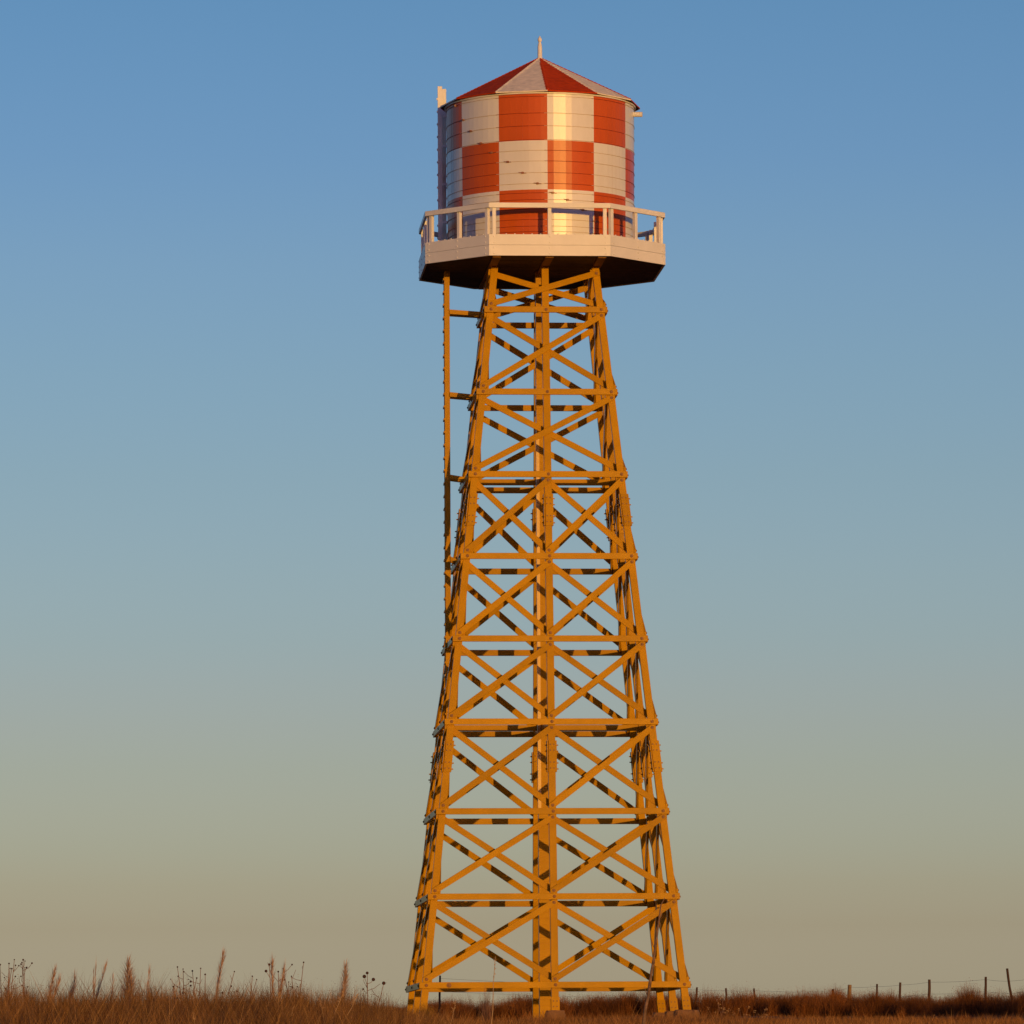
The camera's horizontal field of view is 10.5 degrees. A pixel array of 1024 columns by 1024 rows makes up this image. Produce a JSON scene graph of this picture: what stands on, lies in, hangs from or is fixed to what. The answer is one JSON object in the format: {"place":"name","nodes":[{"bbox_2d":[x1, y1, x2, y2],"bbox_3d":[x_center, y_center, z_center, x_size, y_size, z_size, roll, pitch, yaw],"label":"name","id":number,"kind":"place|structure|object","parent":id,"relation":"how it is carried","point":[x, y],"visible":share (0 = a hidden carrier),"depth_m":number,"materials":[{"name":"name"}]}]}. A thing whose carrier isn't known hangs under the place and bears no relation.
{"place":"outdoors","nodes":[
{"label":"outdoors","id":0,"kind":"place"},
{"bbox_2d":[68,968,77,998],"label":"plume grass","id":1,"kind":"object","parent":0,"point":[74,981],"depth_m":63.75,"materials":[{"name":"brown plant"}]},
{"bbox_2d":[109,974,115,999],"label":"plume grass","id":2,"kind":"object","parent":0,"point":[112,984],"depth_m":63.78,"materials":[{"name":"brown plant"}]},
{"bbox_2d":[116,952,139,1008],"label":"plume grass","id":3,"kind":"object","parent":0,"point":[129,980],"depth_m":61.74,"materials":[{"name":"brown plant"}]},
{"bbox_2d":[215,947,228,1004],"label":"plume grass","id":4,"kind":"object","parent":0,"point":[218,978],"depth_m":61.82,"materials":[{"name":"brown plant"}]},
{"bbox_2d":[0,0,1023,1009],"label":"sky","id":5,"kind":"structure","parent":0,"point":[222,553],"materials":[{"name":"blue"}]},
{"bbox_2d":[517,1016,1023,1022],"bbox_3d":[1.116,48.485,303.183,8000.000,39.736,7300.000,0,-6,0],"label":"ground","id":6,"kind":"structure","parent":0,"point":[835,1018],"depth_m":179.73,"materials":[{"name":"soil"}]},
{"bbox_2d":[0,959,22,1003],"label":"seed stalk","id":7,"kind":"object","parent":6,"relation":"on","point":[9,976],"visible":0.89,"depth_m":59.75,"materials":[{"name":"brown plant"}]},
{"bbox_2d":[19,959,32,1000],"bbox_3d":[-5.395,5.419,61.703,0.169,0.916,0.387,0,-6,-8],"label":"seed stalk","id":8,"kind":"object","parent":6,"relation":"on","point":[23,976],"visible":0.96,"depth_m":61.74,"materials":[{"name":"brown plant"}]},
{"bbox_2d":[46,964,61,1002],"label":"plume grass","id":9,"kind":"object","parent":6,"relation":"on","point":[52,978],"depth_m":61.76,"materials":[{"name":"brown plant"}]},
{"bbox_2d":[92,963,96,999],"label":"plume grass","id":10,"kind":"object","parent":6,"relation":"on","point":[94,981],"depth_m":65.77,"materials":[{"name":"brown plant"}]},
{"bbox_2d":[96,958,107,995],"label":"plume grass","id":11,"kind":"object","parent":6,"relation":"on","point":[99,980],"depth_m":62.79,"materials":[{"name":"brown plant"}]},
{"bbox_2d":[146,964,150,996],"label":"plume grass","id":12,"kind":"object","parent":6,"relation":"on","point":[148,980],"depth_m":64.77,"materials":[{"name":"brown plant"}]},
{"bbox_2d":[170,966,196,1007],"bbox_3d":[-3.600,5.367,60.755,0.210,0.814,0.436,4,-7,-34],"label":"seed stalk","id":13,"kind":"object","parent":6,"relation":"on","point":[183,986],"visible":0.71,"depth_m":60.80,"materials":[{"name":"brown plant"}]},
{"bbox_2d":[183,968,206,1005],"bbox_3d":[-3.573,5.545,62.764,0.308,0.808,0.223,-1,-6,8],"label":"seed stalk","id":14,"kind":"object","parent":6,"relation":"on","point":[197,983],"visible":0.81,"depth_m":62.78,"materials":[{"name":"brown plant"}]},
{"bbox_2d":[229,976,256,998],"bbox_3d":[-3.000,5.515,61.844,0.326,0.720,0.183,-4,-7,32],"label":"seed stalk","id":15,"kind":"object","parent":6,"relation":"on","point":[249,991],"visible":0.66,"depth_m":61.82,"materials":[{"name":"brown plant"}]},
{"bbox_2d":[263,962,285,998],"bbox_3d":[-2.593,5.298,60.262,0.217,0.835,0.237,-3,-6,25],"label":"seed stalk","id":16,"kind":"object","parent":6,"relation":"on","point":[269,964],"visible":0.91,"depth_m":60.33,"materials":[{"name":"brown plant"}]},
{"bbox_2d":[0,968,550,1023],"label":"tall grass","id":17,"kind":"structure","parent":6,"relation":"on","point":[150,1008],"depth_m":55.87,"materials":[{"name":"brown plant"}]},
{"bbox_2d":[269,955,285,994],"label":"plume grass","id":18,"kind":"object","parent":6,"relation":"on","point":[272,976],"depth_m":61.75,"materials":[{"name":"brown plant"}]},
{"bbox_2d":[282,961,303,999],"bbox_3d":[-2.422,5.429,61.777,0.274,0.874,0.248,4,-7,-40],"label":"seed stalk","id":19,"kind":"object","parent":6,"relation":"on","point":[294,978],"visible":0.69,"depth_m":61.83,"materials":[{"name":"brown plant"}]},
{"bbox_2d":[337,958,350,999],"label":"plume grass","id":20,"kind":"object","parent":6,"relation":"on","point":[345,977],"depth_m":63.78,"materials":[{"name":"brown plant"}]},
{"bbox_2d":[362,972,384,1011],"bbox_3d":[-1.538,5.523,61.705,0.297,0.847,0.444,0,-6,0],"label":"seed stalk","id":21,"kind":"object","parent":6,"relation":"on","point":[373,979],"visible":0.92,"depth_m":61.67,"materials":[{"name":"brown plant"}]},
{"bbox_2d":[417,1002,435,1018],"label":"leafy tuft","id":22,"kind":"object","parent":6,"relation":"on","point":[424,1009],"visible":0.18,"depth_m":147.87,"materials":[{"name":"brown plant"}]},
{"bbox_2d":[479,985,493,1022],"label":"twiggy weed","id":23,"kind":"object","parent":6,"relation":"on","point":[484,1007],"visible":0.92,"depth_m":139.42,"materials":[{"name":"brown plant"}]},
{"bbox_2d":[491,956,495,1022],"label":"straw stem","id":24,"kind":"object","parent":6,"relation":"on","point":[493,988],"visible":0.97,"depth_m":65.77,"materials":[{"name":"brown plant"}]},
{"bbox_2d":[405,36,691,1019],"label":"water tower","id":25,"kind":"structure","parent":6,"relation":"on","point":[535,174],"depth_m":155.93,"materials":[{"name":"yellow paint"}]},
{"bbox_2d":[545,1010,565,1020],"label":"footing","id":26,"kind":"object","parent":6,"relation":"on","point":[561,1012],"visible":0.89,"depth_m":152.05,"materials":[{"name":"concrete"}]},
{"bbox_2d":[642,898,664,1023],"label":"dead sapling","id":27,"kind":"object","parent":6,"relation":"on","point":[649,985],"visible":1,"depth_m":117.59,"materials":[{"name":"brown plant"}]},
{"bbox_2d":[664,1011,673,1018],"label":"footing","id":28,"kind":"object","parent":6,"relation":"on","point":[669,1013],"visible":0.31,"depth_m":155.88,"materials":[{"name":"concrete"}]},
{"bbox_2d":[673,1010,699,1018],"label":"footing","id":29,"kind":"object","parent":6,"relation":"on","point":[681,1011],"visible":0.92,"depth_m":152.25,"materials":[{"name":"concrete"}]},
{"bbox_2d":[372,984,1023,1021],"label":"brush","id":30,"kind":"object","parent":6,"relation":"on","point":[835,1002],"visible":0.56,"depth_m":182.38,"materials":[{"name":"brown plant"}]},
{"bbox_2d":[695,985,718,1015],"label":"dry shrub","id":31,"kind":"object","parent":6,"relation":"on","point":[708,996],"visible":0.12,"depth_m":189.28,"materials":[{"name":"brown plant"}]},
{"bbox_2d":[407,997,1023,1023],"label":"field grass","id":32,"kind":"structure","parent":6,"relation":"on","point":[687,1019],"depth_m":141.62,"materials":[{"name":"brown plant"}]},
{"bbox_2d":[716,997,730,1017],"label":"seed weed","id":33,"kind":"object","parent":6,"relation":"on","point":[723,1008],"visible":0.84,"depth_m":149.38,"materials":[{"name":"plant"}]},
{"bbox_2d":[438,968,1022,1018],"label":"wire fence","id":34,"kind":"object","parent":6,"relation":"on","point":[928,982],"visible":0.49,"depth_m":194.24,"materials":[{"name":"brown wood"}]},
{"bbox_2d":[896,1005,907,1020],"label":"dry shrub","id":35,"kind":"object","parent":6,"relation":"on","point":[902,1012],"visible":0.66,"depth_m":164.28,"materials":[{"name":"brown plant"}]},
{"bbox_2d":[951,980,983,1016],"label":"dry shrub","id":36,"kind":"object","parent":6,"relation":"on","point":[965,992],"visible":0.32,"depth_m":185.26,"materials":[{"name":"brown plant"}]}
]}

